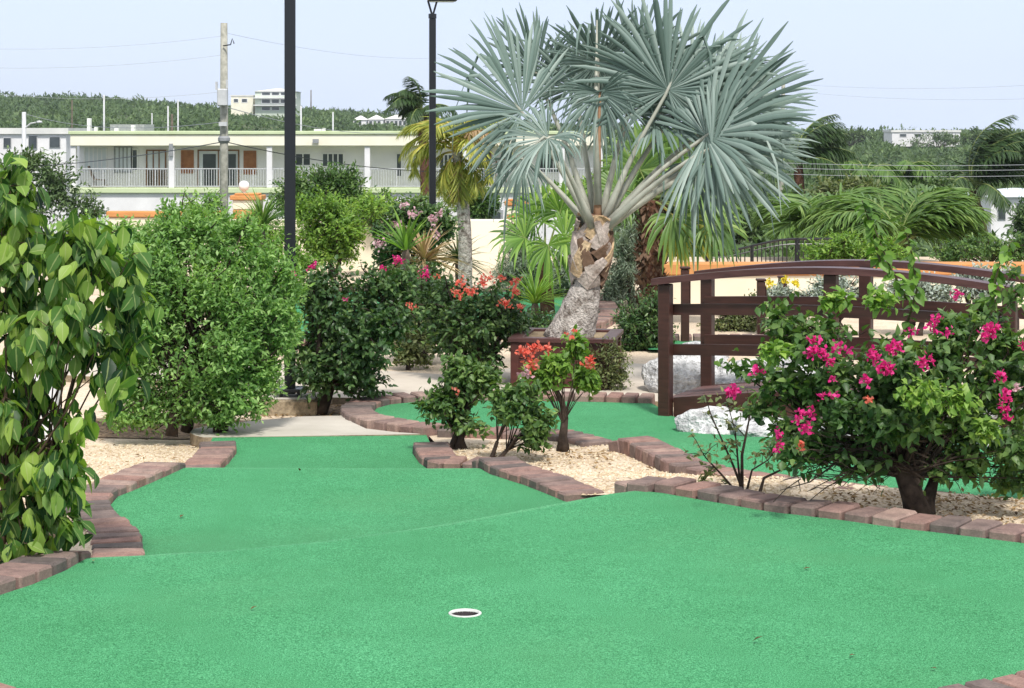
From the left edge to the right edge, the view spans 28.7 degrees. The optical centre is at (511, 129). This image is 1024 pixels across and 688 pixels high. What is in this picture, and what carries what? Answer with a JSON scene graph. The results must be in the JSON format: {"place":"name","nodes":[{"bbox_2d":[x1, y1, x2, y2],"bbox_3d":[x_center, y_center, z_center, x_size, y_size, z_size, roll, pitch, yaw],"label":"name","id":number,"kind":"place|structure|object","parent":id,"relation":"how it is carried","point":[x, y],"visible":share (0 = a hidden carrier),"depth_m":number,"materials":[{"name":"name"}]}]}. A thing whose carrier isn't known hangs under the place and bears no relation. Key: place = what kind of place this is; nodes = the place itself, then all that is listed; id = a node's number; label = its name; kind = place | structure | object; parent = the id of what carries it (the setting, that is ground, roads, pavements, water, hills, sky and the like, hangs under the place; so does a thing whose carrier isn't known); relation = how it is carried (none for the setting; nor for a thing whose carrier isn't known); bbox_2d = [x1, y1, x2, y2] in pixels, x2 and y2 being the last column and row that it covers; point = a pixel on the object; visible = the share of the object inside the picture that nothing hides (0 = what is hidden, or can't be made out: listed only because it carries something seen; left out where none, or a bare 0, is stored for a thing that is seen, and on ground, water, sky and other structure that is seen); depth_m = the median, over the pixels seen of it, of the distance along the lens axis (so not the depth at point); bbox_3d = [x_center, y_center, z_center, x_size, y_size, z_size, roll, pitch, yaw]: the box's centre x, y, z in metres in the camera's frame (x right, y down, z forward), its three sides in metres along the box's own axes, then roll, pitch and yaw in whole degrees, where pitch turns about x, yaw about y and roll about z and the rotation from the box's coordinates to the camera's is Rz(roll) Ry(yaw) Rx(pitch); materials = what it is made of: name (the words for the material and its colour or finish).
{"place":"outdoors","nodes":[
{"label":"outdoors","id":0,"kind":"place"},
{"bbox_2d":[30,357,675,406],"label":"garden path","id":1,"kind":"structure","parent":0,"point":[408,382],"depth_m":14.14,"materials":[{"name":"concrete"}]},
{"bbox_2d":[0,90,1023,256],"bbox_3d":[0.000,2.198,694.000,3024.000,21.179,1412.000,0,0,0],"label":"hill terrain","id":2,"kind":"structure","parent":0,"point":[622,226],"depth_m":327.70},
{"bbox_2d":[0,128,93,233],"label":"house","id":3,"kind":"structure","parent":2,"relation":"on","point":[57,140],"depth_m":122.00,"materials":[{"name":"white paint"}]},
{"bbox_2d":[0,144,110,230],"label":"leafy tree","id":4,"kind":"object","parent":2,"relation":"on","point":[52,180],"visible":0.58,"depth_m":59.83,"materials":[{"name":"green plant"}]},
{"bbox_2d":[106,211,220,256],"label":"garden wall","id":5,"kind":"structure","parent":2,"relation":"on","point":[138,215],"depth_m":29.47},
{"bbox_2d":[215,23,234,212],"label":"utility pole","id":6,"kind":"object","parent":2,"relation":"on","point":[222,103],"visible":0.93,"depth_m":45.92,"materials":[{"name":"concrete"}]},
{"bbox_2d":[230,95,254,115],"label":"hillside annexe","id":7,"kind":"structure","parent":2,"relation":"on","point":[245,103],"depth_m":458.00,"materials":[{"name":"white paint"}]},
{"bbox_2d":[230,181,265,218],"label":"gate pillar","id":8,"kind":"structure","parent":2,"relation":"on","point":[237,201],"depth_m":29.60,"materials":[{"name":"white paint"}]},
{"bbox_2d":[253,88,300,118],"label":"hillside house","id":9,"kind":"structure","parent":2,"relation":"on","point":[269,102],"depth_m":455.00,"materials":[{"name":"white paint"}]},
{"bbox_2d":[263,160,376,218],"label":"round tree","id":10,"kind":"object","parent":2,"relation":"on","point":[347,184],"visible":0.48,"depth_m":32.83,"materials":[{"name":"green plant"}]},
{"bbox_2d":[68,118,603,256],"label":"apartment building","id":11,"kind":"structure","parent":2,"relation":"on","point":[142,183],"depth_m":100.22,"materials":[{"name":"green paint"}]},
{"bbox_2d":[83,146,106,172],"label":"window","id":12,"kind":"structure","parent":11,"relation":"in","point":[90,153],"depth_m":101.68,"materials":[{"name":"glass"}]},
{"bbox_2d":[114,146,131,172],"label":"window","id":13,"kind":"structure","parent":11,"relation":"in","point":[119,151],"depth_m":101.68,"materials":[{"name":"white glass"}]},
{"bbox_2d":[146,150,165,185],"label":"door","id":14,"kind":"structure","parent":11,"relation":"in","point":[158,160],"depth_m":101.68,"materials":[{"name":"white glass"}]},
{"bbox_2d":[197,150,238,185],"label":"door","id":15,"kind":"structure","parent":11,"relation":"in","point":[205,158],"depth_m":101.68,"materials":[{"name":"white glass"}]},
{"bbox_2d":[322,153,343,166],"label":"window","id":16,"kind":"structure","parent":11,"relation":"in","point":[335,157],"depth_m":101.68,"materials":[{"name":"glass"}]},
{"bbox_2d":[204,219,517,268],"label":"garden wall","id":17,"kind":"structure","parent":2,"relation":"on","point":[484,228],"depth_m":26.49,"materials":[{"name":"paint"}]},
{"bbox_2d":[383,76,457,197],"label":"coconut palm","id":18,"kind":"object","parent":2,"relation":"on","point":[408,102],"visible":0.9,"depth_m":59.68,"materials":[{"name":"plant"}]},
{"bbox_2d":[450,186,504,218],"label":"leafy tree","id":19,"kind":"object","parent":2,"relation":"on","point":[479,209],"visible":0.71,"depth_m":39.79,"materials":[{"name":"green plant"}]},
{"bbox_2d":[688,201,781,256],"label":"leafy tree","id":20,"kind":"object","parent":2,"relation":"on","point":[758,230],"visible":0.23,"depth_m":41.74,"materials":[{"name":"green plant"}]},
{"bbox_2d":[705,238,841,261],"bbox_3d":[3.139,1.648,24.000,1.642,0.712,0.044,0,0,0],"label":"metal fence","id":21,"kind":"object","parent":2,"relation":"on","point":[796,244],"visible":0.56,"depth_m":23.99,"materials":[{"name":"black"}]},
{"bbox_2d":[751,114,859,193],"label":"coconut palm","id":22,"kind":"object","parent":2,"relation":"on","point":[829,135],"visible":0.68,"depth_m":61.53,"materials":[{"name":"plant"}]},
{"bbox_2d":[638,262,1023,305],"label":"garden wall","id":23,"kind":"structure","parent":2,"relation":"on","point":[737,286],"depth_m":20.77,"materials":[{"name":"paint"}]},
{"bbox_2d":[803,171,885,202],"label":"leafy tree","id":24,"kind":"object","parent":2,"relation":"on","point":[826,185],"visible":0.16,"depth_m":49.90,"materials":[{"name":"green plant"}]},
{"bbox_2d":[839,125,877,147],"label":"skyline tree","id":25,"kind":"object","parent":2,"relation":"on","point":[858,133],"visible":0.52,"depth_m":359.41,"materials":[{"name":"green plant"}]},
{"bbox_2d":[822,160,904,206],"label":"leafy tree","id":26,"kind":"object","parent":2,"relation":"on","point":[879,171],"visible":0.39,"depth_m":65.28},
{"bbox_2d":[881,160,941,254],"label":"leafy tree","id":27,"kind":"object","parent":2,"relation":"on","point":[910,181],"visible":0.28,"depth_m":69.15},
{"bbox_2d":[882,130,960,146],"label":"ridge house","id":28,"kind":"structure","parent":2,"relation":"on","point":[895,136],"depth_m":400.00,"materials":[{"name":"white paint"}]},
{"bbox_2d":[900,130,964,147],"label":"skyline tree","id":29,"kind":"object","parent":2,"relation":"on","point":[947,139],"visible":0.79,"depth_m":394.55,"materials":[{"name":"green plant"}]},
{"bbox_2d":[898,171,978,255],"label":"leafy tree","id":30,"kind":"object","parent":2,"relation":"on","point":[943,182],"visible":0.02,"depth_m":51.86,"materials":[{"name":"green plant"}]},
{"bbox_2d":[954,126,998,144],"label":"skyline tree","id":31,"kind":"object","parent":2,"relation":"on","point":[975,132],"visible":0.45,"depth_m":329.77,"materials":[{"name":"green plant"}]},
{"bbox_2d":[933,115,1023,244],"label":"coconut palm","id":32,"kind":"object","parent":2,"relation":"on","point":[1001,152],"visible":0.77,"depth_m":57.57,"materials":[{"name":"plant"}]},
{"bbox_2d":[962,188,1023,247],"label":"white house","id":33,"kind":"structure","parent":2,"relation":"on","point":[1011,195],"depth_m":112.00,"materials":[{"name":"paint"}]},
{"bbox_2d":[1008,195,1023,237],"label":"leafy tree","id":34,"kind":"object","parent":2,"relation":"on","point":[1017,222],"visible":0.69,"depth_m":47.78,"materials":[{"name":"green plant"}]},
{"bbox_2d":[0,257,1023,559],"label":"gravel ground","id":35,"kind":"structure","parent":0,"point":[880,327],"depth_m":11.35,"materials":[{"name":"gravel"}]},
{"bbox_2d":[0,550,90,594],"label":"brick edging","id":36,"kind":"object","parent":35,"relation":"on","point":[21,572],"visible":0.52,"depth_m":7.26,"materials":[{"name":"brick"}]},
{"bbox_2d":[0,152,164,563],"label":"broadleaf shrub","id":37,"kind":"object","parent":35,"relation":"on","point":[51,334],"visible":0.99,"depth_m":7.48,"materials":[{"name":"green plant"}]},
{"bbox_2d":[17,209,158,275],"bbox_3d":[-4.874,1.409,23.958,2.237,0.969,1.301,0,0,0],"label":"leafy tree","id":38,"kind":"object","parent":35,"relation":"on","point":[123,222],"visible":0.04,"depth_m":23.97,"materials":[{"name":"green plant"}]},
{"bbox_2d":[65,462,185,557],"bbox_3d":[-1.766,1.717,8.876,0.471,0.146,2.364,0,0,-5],"label":"brick edging","id":39,"kind":"object","parent":35,"relation":"on","point":[116,535],"visible":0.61,"depth_m":8.70,"materials":[{"name":"brick"}]},
{"bbox_2d":[64,418,245,438],"bbox_3d":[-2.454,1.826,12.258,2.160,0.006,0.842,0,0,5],"label":"brick edging","id":40,"kind":"object","parent":35,"relation":"on","point":[103,432],"visible":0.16,"depth_m":12.03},
{"bbox_2d":[176,186,231,278],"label":"bright shrub","id":41,"kind":"object","parent":35,"relation":"on","point":[205,200],"visible":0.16,"depth_m":21.48,"materials":[{"name":"green plant"}]},
{"bbox_2d":[93,190,315,443],"bbox_3d":[-1.843,1.089,11.671,1.364,1.480,0.918,0,0,0],"label":"round bush","id":42,"kind":"object","parent":35,"relation":"on","point":[222,373],"visible":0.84,"depth_m":11.57,"materials":[{"name":"green plant"}]},
{"bbox_2d":[185,441,236,467],"bbox_3d":[-1.609,1.781,10.602,0.237,0.131,0.994,0,0,0],"label":"brick edging","id":43,"kind":"object","parent":35,"relation":"on","point":[214,454],"visible":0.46,"depth_m":10.62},
{"bbox_2d":[222,187,302,251],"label":"palm tree","id":44,"kind":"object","parent":35,"relation":"on","point":[266,218],"depth_m":18.92,"materials":[{"name":"green plant"}]},
{"bbox_2d":[245,210,321,285],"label":"bright shrub","id":45,"kind":"object","parent":35,"relation":"on","point":[301,258],"visible":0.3,"depth_m":20.25,"materials":[{"name":"green plant"}]},
{"bbox_2d":[261,393,318,415],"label":"lamp plinth","id":46,"kind":"structure","parent":35,"relation":"on","point":[290,405],"depth_m":12.84,"materials":[{"name":"concrete"}]},
{"bbox_2d":[274,0,304,396],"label":"lamp post","id":47,"kind":"object","parent":46,"relation":"on","point":[290,118],"visible":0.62,"depth_m":12.96,"materials":[{"name":"black metal"}]},
{"bbox_2d":[190,416,425,447],"bbox_3d":[-1.214,1.836,11.881,1.360,0.160,0.799,0,0,-6],"label":"concrete landing","id":48,"kind":"object","parent":35,"relation":"on","point":[304,426],"visible":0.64,"depth_m":11.69,"materials":[{"name":"concrete"}]},
{"bbox_2d":[296,184,400,276],"bbox_3d":[-2.113,1.279,25.022,1.443,1.216,0.952,0,0,0],"label":"bright shrub","id":49,"kind":"object","parent":35,"relation":"on","point":[338,230],"visible":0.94,"depth_m":24.91,"materials":[{"name":"green plant"}]},
{"bbox_2d":[283,254,429,415],"bbox_3d":[-1.008,1.346,12.894,0.971,1.082,0.829,0,0,17],"label":"dark bougainvillea","id":50,"kind":"object","parent":35,"relation":"on","point":[333,354],"visible":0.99,"depth_m":12.79,"materials":[{"name":"green plant"}]},
{"bbox_2d":[364,206,436,270],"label":"green yucca","id":51,"kind":"object","parent":35,"relation":"on","point":[404,241],"visible":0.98,"depth_m":17.57,"materials":[{"name":"green plant"}]},
{"bbox_2d":[350,187,457,229],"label":"leafy shrub","id":52,"kind":"object","parent":35,"relation":"on","point":[416,200],"visible":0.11,"depth_m":26.41,"materials":[{"name":"green plant"}]},
{"bbox_2d":[390,319,440,369],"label":"path shrub","id":53,"kind":"object","parent":35,"relation":"on","point":[415,351],"visible":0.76,"depth_m":15.15,"materials":[{"name":"green plant"}]},
{"bbox_2d":[366,199,464,275],"bbox_3d":[-0.952,1.278,19.467,0.985,1.203,0.709,0,0,0],"label":"pale bougainvillea","id":54,"kind":"object","parent":35,"relation":"on","point":[434,212],"visible":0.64,"depth_m":19.41,"materials":[{"name":"green plant"}]},
{"bbox_2d":[379,255,462,363],"bbox_3d":[-0.695,1.416,15.599,0.756,0.912,0.681,0,0,23],"label":"pink bougainvillea","id":55,"kind":"object","parent":35,"relation":"on","point":[428,274],"visible":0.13,"depth_m":15.54,"materials":[{"name":"green plant"}]},
{"bbox_2d":[376,218,473,278],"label":"dry yucca","id":56,"kind":"object","parent":35,"relation":"on","point":[423,246],"visible":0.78,"depth_m":17.98,"materials":[{"name":"beige plant"}]},
{"bbox_2d":[255,292,610,338],"bbox_3d":[-0.775,1.790,19.450,3.650,0.001,5.700,0,0,0],"label":"back green","id":57,"kind":"object","parent":35,"relation":"on","point":[558,301],"depth_m":20.40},
{"bbox_2d":[427,0,456,268],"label":"lamp post","id":58,"kind":"object","parent":35,"relation":"on","point":[432,17],"visible":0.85,"depth_m":20.47,"materials":[{"name":"black metal"}]},
{"bbox_2d":[413,442,488,467],"bbox_3d":[-0.336,1.780,10.674,0.351,0.131,0.791,0,0,-16],"label":"brick edging","id":59,"kind":"object","parent":35,"relation":"on","point":[434,454],"visible":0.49,"depth_m":10.56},
{"bbox_2d":[395,116,512,288],"bbox_3d":[-0.636,0.812,22.023,1.298,2.078,1.137,0,0,0],"label":"yellow palm","id":60,"kind":"object","parent":35,"relation":"on","point":[456,182],"visible":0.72,"depth_m":21.91,"materials":[{"name":"plant"}]},
{"bbox_2d":[408,344,512,449],"bbox_3d":[-0.279,1.475,10.944,0.563,0.631,0.374,0,0,-19],"label":"island shrub","id":61,"kind":"object","parent":35,"relation":"on","point":[468,380],"visible":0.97,"depth_m":10.90,"materials":[{"name":"green plant"}]},
{"bbox_2d":[427,231,496,281],"bbox_3d":[-0.646,1.498,22.818,1.058,0.728,1.217,0,0,0],"label":"dark cycad","id":62,"kind":"object","parent":35,"relation":"on","point":[453,250],"visible":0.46,"depth_m":22.76,"materials":[{"name":"green plant"}]},
{"bbox_2d":[405,268,547,373],"bbox_3d":[-0.345,1.427,14.230,1.041,0.900,0.714,0,0,25],"label":"coral bougainvillea","id":63,"kind":"object","parent":35,"relation":"on","point":[460,324],"visible":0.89,"depth_m":14.13,"materials":[{"name":"green plant"}]},
{"bbox_2d":[340,391,654,441],"bbox_3d":[-0.219,1.780,12.727,2.138,0.134,1.312,0,0,-43],"label":"brick edging","id":64,"kind":"object","parent":35,"relation":"on","point":[362,412],"visible":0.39,"depth_m":12.55,"materials":[{"name":"brick"}]},
{"bbox_2d":[0,435,1023,687],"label":"putting green","id":65,"kind":"object","parent":35,"relation":"on","point":[354,561],"visible":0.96,"depth_m":7.00,"materials":[{"name":"carpet"}]},
{"bbox_2d":[449,608,481,617],"bbox_3d":[-0.157,1.662,6.687,0.111,0.100,0.111,0,0,0],"label":"golf cup","id":66,"kind":"object","parent":65,"relation":"in","point":[464,612],"visible":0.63,"depth_m":6.73,"materials":[{"name":"white plastic"}]},
{"bbox_2d":[0,403,1023,560],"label":"leaf litter","id":67,"kind":"object","parent":35,"relation":"on","point":[883,495],"visible":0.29,"depth_m":9.02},
{"bbox_2d":[0,670,1023,687],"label":"brick edging","id":68,"kind":"object","parent":35,"relation":"on","point":[1016,680],"visible":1,"depth_m":5.70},
{"bbox_2d":[486,211,558,298],"bbox_3d":[0.112,1.383,21.198,0.824,1.077,0.783,0,0,0],"label":"grey shrub","id":69,"kind":"object","parent":35,"relation":"on","point":[508,267],"visible":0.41,"depth_m":21.08,"materials":[{"name":"green plant"}]},
{"bbox_2d":[485,372,560,456],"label":"island sapling","id":70,"kind":"object","parent":35,"relation":"on","point":[507,409],"visible":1,"depth_m":10.46,"materials":[{"name":"green plant"}]},
{"bbox_2d":[437,426,611,446],"bbox_3d":[0.094,1.780,11.402,1.100,0.132,0.366,0,0,30],"label":"brick edging","id":71,"kind":"object","parent":35,"relation":"on","point":[580,438],"visible":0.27,"depth_m":11.31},
{"bbox_2d":[507,307,555,335],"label":"dark shrub","id":72,"kind":"object","parent":35,"relation":"on","point":[546,323],"visible":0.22,"depth_m":16.94,"materials":[{"name":"green plant"}]},
{"bbox_2d":[497,263,567,314],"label":"arching grass","id":73,"kind":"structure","parent":35,"relation":"on","point":[537,292],"depth_m":17.46,"materials":[{"name":"green plant"}]},
{"bbox_2d":[472,456,603,501],"bbox_3d":[0.097,1.718,9.649,0.234,0.146,1.140,0,0,-24],"label":"brick edging","id":74,"kind":"object","parent":35,"relation":"on","point":[566,488],"visible":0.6,"depth_m":9.52,"materials":[{"name":"brick"}]},
{"bbox_2d":[489,179,587,313],"bbox_3d":[0.350,1.178,19.328,1.120,1.406,0.738,0,0,13],"label":"young fan palm","id":75,"kind":"object","parent":35,"relation":"on","point":[563,213],"visible":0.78,"depth_m":19.27,"materials":[{"name":"green plant"}]},
{"bbox_2d":[514,324,602,451],"bbox_3d":[0.254,1.417,10.867,0.483,0.727,0.306,0,0,0],"label":"flowering tree","id":76,"kind":"object","parent":35,"relation":"on","point":[558,366],"visible":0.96,"depth_m":10.84,"materials":[{"name":"green plant"}]},
{"bbox_2d":[551,252,570,296],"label":"grey shrub","id":77,"kind":"object","parent":35,"relation":"on","point":[564,284],"visible":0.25,"depth_m":21.42,"materials":[{"name":"green plant"}]},
{"bbox_2d":[508,328,623,389],"bbox_3d":[0.389,1.640,14.150,0.730,0.404,0.730,0,0,9],"label":"palm planter","id":78,"kind":"object","parent":35,"relation":"on","point":[517,339],"visible":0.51,"depth_m":13.85,"materials":[{"name":"brown brick"}]},
{"bbox_2d":[420,0,822,337],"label":"silver palm","id":79,"kind":"object","parent":78,"relation":"in","point":[720,102],"visible":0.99,"depth_m":13.92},
{"bbox_2d":[579,336,633,390],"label":"khaki shrub","id":80,"kind":"object","parent":35,"relation":"on","point":[615,374],"visible":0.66,"depth_m":13.71,"materials":[{"name":"green plant"}]},
{"bbox_2d":[596,295,619,328],"bbox_3d":[0.748,1.810,20.098,0.625,0.133,4.383,0,0,0],"label":"brick edging","id":81,"kind":"object","parent":35,"relation":"on","point":[605,317],"visible":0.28,"depth_m":19.08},
{"bbox_2d":[600,213,640,307],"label":"grey shrub","id":82,"kind":"object","parent":35,"relation":"on","point":[620,278],"visible":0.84,"depth_m":20.50,"materials":[{"name":"green plant"}]},
{"bbox_2d":[610,284,679,351],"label":"dark shrub","id":83,"kind":"object","parent":35,"relation":"on","point":[640,328],"visible":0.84,"depth_m":16.51,"materials":[{"name":"green plant"}]},
{"bbox_2d":[584,118,748,315],"bbox_3d":[1.418,0.906,18.855,1.656,2.100,1.128,0,0,0],"label":"fan palm","id":84,"kind":"object","parent":35,"relation":"on","point":[656,246],"visible":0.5,"depth_m":18.80,"materials":[{"name":"plant"}]},
{"bbox_2d":[641,355,726,393],"bbox_3d":[1.188,1.680,13.721,0.603,0.379,0.491,0,0,3],"label":"white rock","id":85,"kind":"object","parent":35,"relation":"on","point":[686,372],"visible":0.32,"depth_m":13.52,"materials":[{"name":"stone"}]},
{"bbox_2d":[680,266,690,341],"bbox_3d":[1.472,1.518,17.000,0.088,0.714,0.085,0,0,0],"label":"wooden post","id":86,"kind":"object","parent":35,"relation":"on","point":[685,292],"visible":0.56,"depth_m":16.97,"materials":[{"name":"brown wood"}]},
{"bbox_2d":[375,400,1023,498],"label":"second green","id":87,"kind":"object","parent":35,"relation":"on","point":[612,421],"visible":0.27,"depth_m":11.71,"materials":[{"name":"carpet"}]},
{"bbox_2d":[674,406,742,434],"bbox_3d":[1.190,1.740,11.699,0.430,0.240,0.356,0,0,32],"label":"white rock","id":88,"kind":"object","parent":87,"relation":"on","point":[697,420],"visible":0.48,"depth_m":11.64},
{"bbox_2d":[727,416,783,436],"bbox_3d":[1.429,1.732,11.488,0.404,0.192,0.350,0,0,16],"label":"white rock","id":89,"kind":"object","parent":87,"relation":"on","point":[755,429],"visible":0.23,"depth_m":11.37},
{"bbox_2d":[696,289,767,331],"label":"light shrub","id":90,"kind":"object","parent":35,"relation":"on","point":[729,323],"visible":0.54,"depth_m":18.13,"materials":[{"name":"green plant"}]},
{"bbox_2d":[715,359,765,383],"bbox_3d":[1.546,1.741,13.617,0.635,0.380,0.502,0,0,-14],"label":"white rock","id":91,"kind":"object","parent":35,"relation":"on","point":[721,377],"visible":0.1,"depth_m":13.46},
{"bbox_2d":[682,383,802,491],"bbox_3d":[1.058,1.422,9.201,0.574,0.520,0.205,0,0,-19],"label":"sapling","id":92,"kind":"object","parent":35,"relation":"on","point":[739,475],"visible":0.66,"depth_m":9.19,"materials":[{"name":"green plant"}]},
{"bbox_2d":[756,278,766,334],"bbox_3d":[2.156,1.581,17.300,0.088,0.590,0.085,0,0,0],"label":"wooden post","id":93,"kind":"object","parent":35,"relation":"on","point":[761,289],"visible":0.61,"depth_m":17.27,"materials":[{"name":"brown wood"}]},
{"bbox_2d":[754,275,801,315],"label":"silver shrub","id":94,"kind":"object","parent":35,"relation":"on","point":[778,290],"visible":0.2,"depth_m":17.71,"materials":[{"name":"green plant"}]},
{"bbox_2d":[608,436,1023,499],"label":"brick edging","id":95,"kind":"object","parent":35,"relation":"on","point":[657,454],"visible":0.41,"depth_m":10.23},
{"bbox_2d":[747,183,884,249],"bbox_3d":[4.410,1.311,28.600,2.122,1.123,2.188,0,0,25],"label":"areca palm","id":96,"kind":"object","parent":35,"relation":"on","point":[799,207],"visible":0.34,"depth_m":28.34,"materials":[{"name":"green plant"}]},
{"bbox_2d":[614,476,1023,542],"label":"brick edging","id":97,"kind":"object","parent":35,"relation":"on","point":[895,517],"visible":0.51,"depth_m":8.39,"materials":[{"name":"brick"}]},
{"bbox_2d":[651,259,1023,430],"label":"footbridge","id":98,"kind":"object","parent":35,"relation":"on","point":[711,345],"visible":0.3,"depth_m":12.30,"materials":[{"name":"brown wood"}]},
{"bbox_2d":[793,274,881,332],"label":"silver shrub","id":99,"kind":"object","parent":35,"relation":"on","point":[817,287],"visible":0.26,"depth_m":17.74,"materials":[{"name":"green plant"}]},
{"bbox_2d":[797,227,915,260],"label":"bright shrub","id":100,"kind":"object","parent":35,"relation":"on","point":[844,247],"visible":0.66,"depth_m":21.46,"materials":[{"name":"green plant"}]},
{"bbox_2d":[714,200,1023,514],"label":"magenta bougainvillea","id":101,"kind":"object","parent":35,"relation":"on","point":[891,418],"visible":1,"depth_m":8.52,"materials":[{"name":"green plant"}]},
{"bbox_2d":[787,183,1003,261],"bbox_3d":[5.203,1.303,27.199,3.000,1.134,2.411,0,0,0],"label":"areca palm","id":102,"kind":"object","parent":35,"relation":"on","point":[932,213],"visible":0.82,"depth_m":26.81,"materials":[{"name":"green plant"}]},
{"bbox_2d":[879,271,969,335],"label":"silver shrub","id":103,"kind":"object","parent":35,"relation":"on","point":[939,292],"visible":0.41,"depth_m":17.73,"materials":[{"name":"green plant"}]},
{"bbox_2d":[924,231,1023,261],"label":"leafy shrub","id":104,"kind":"object","parent":35,"relation":"on","point":[969,250],"visible":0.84,"depth_m":24.91,"materials":[{"name":"green plant"}]},
{"bbox_2d":[949,260,1016,335],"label":"silver shrub","id":105,"kind":"object","parent":35,"relation":"on","point":[975,293],"visible":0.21,"depth_m":17.73,"materials":[{"name":"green plant"}]},
{"bbox_2d":[0,0,1023,130],"label":"sky","id":106,"kind":"structure","parent":0,"point":[881,48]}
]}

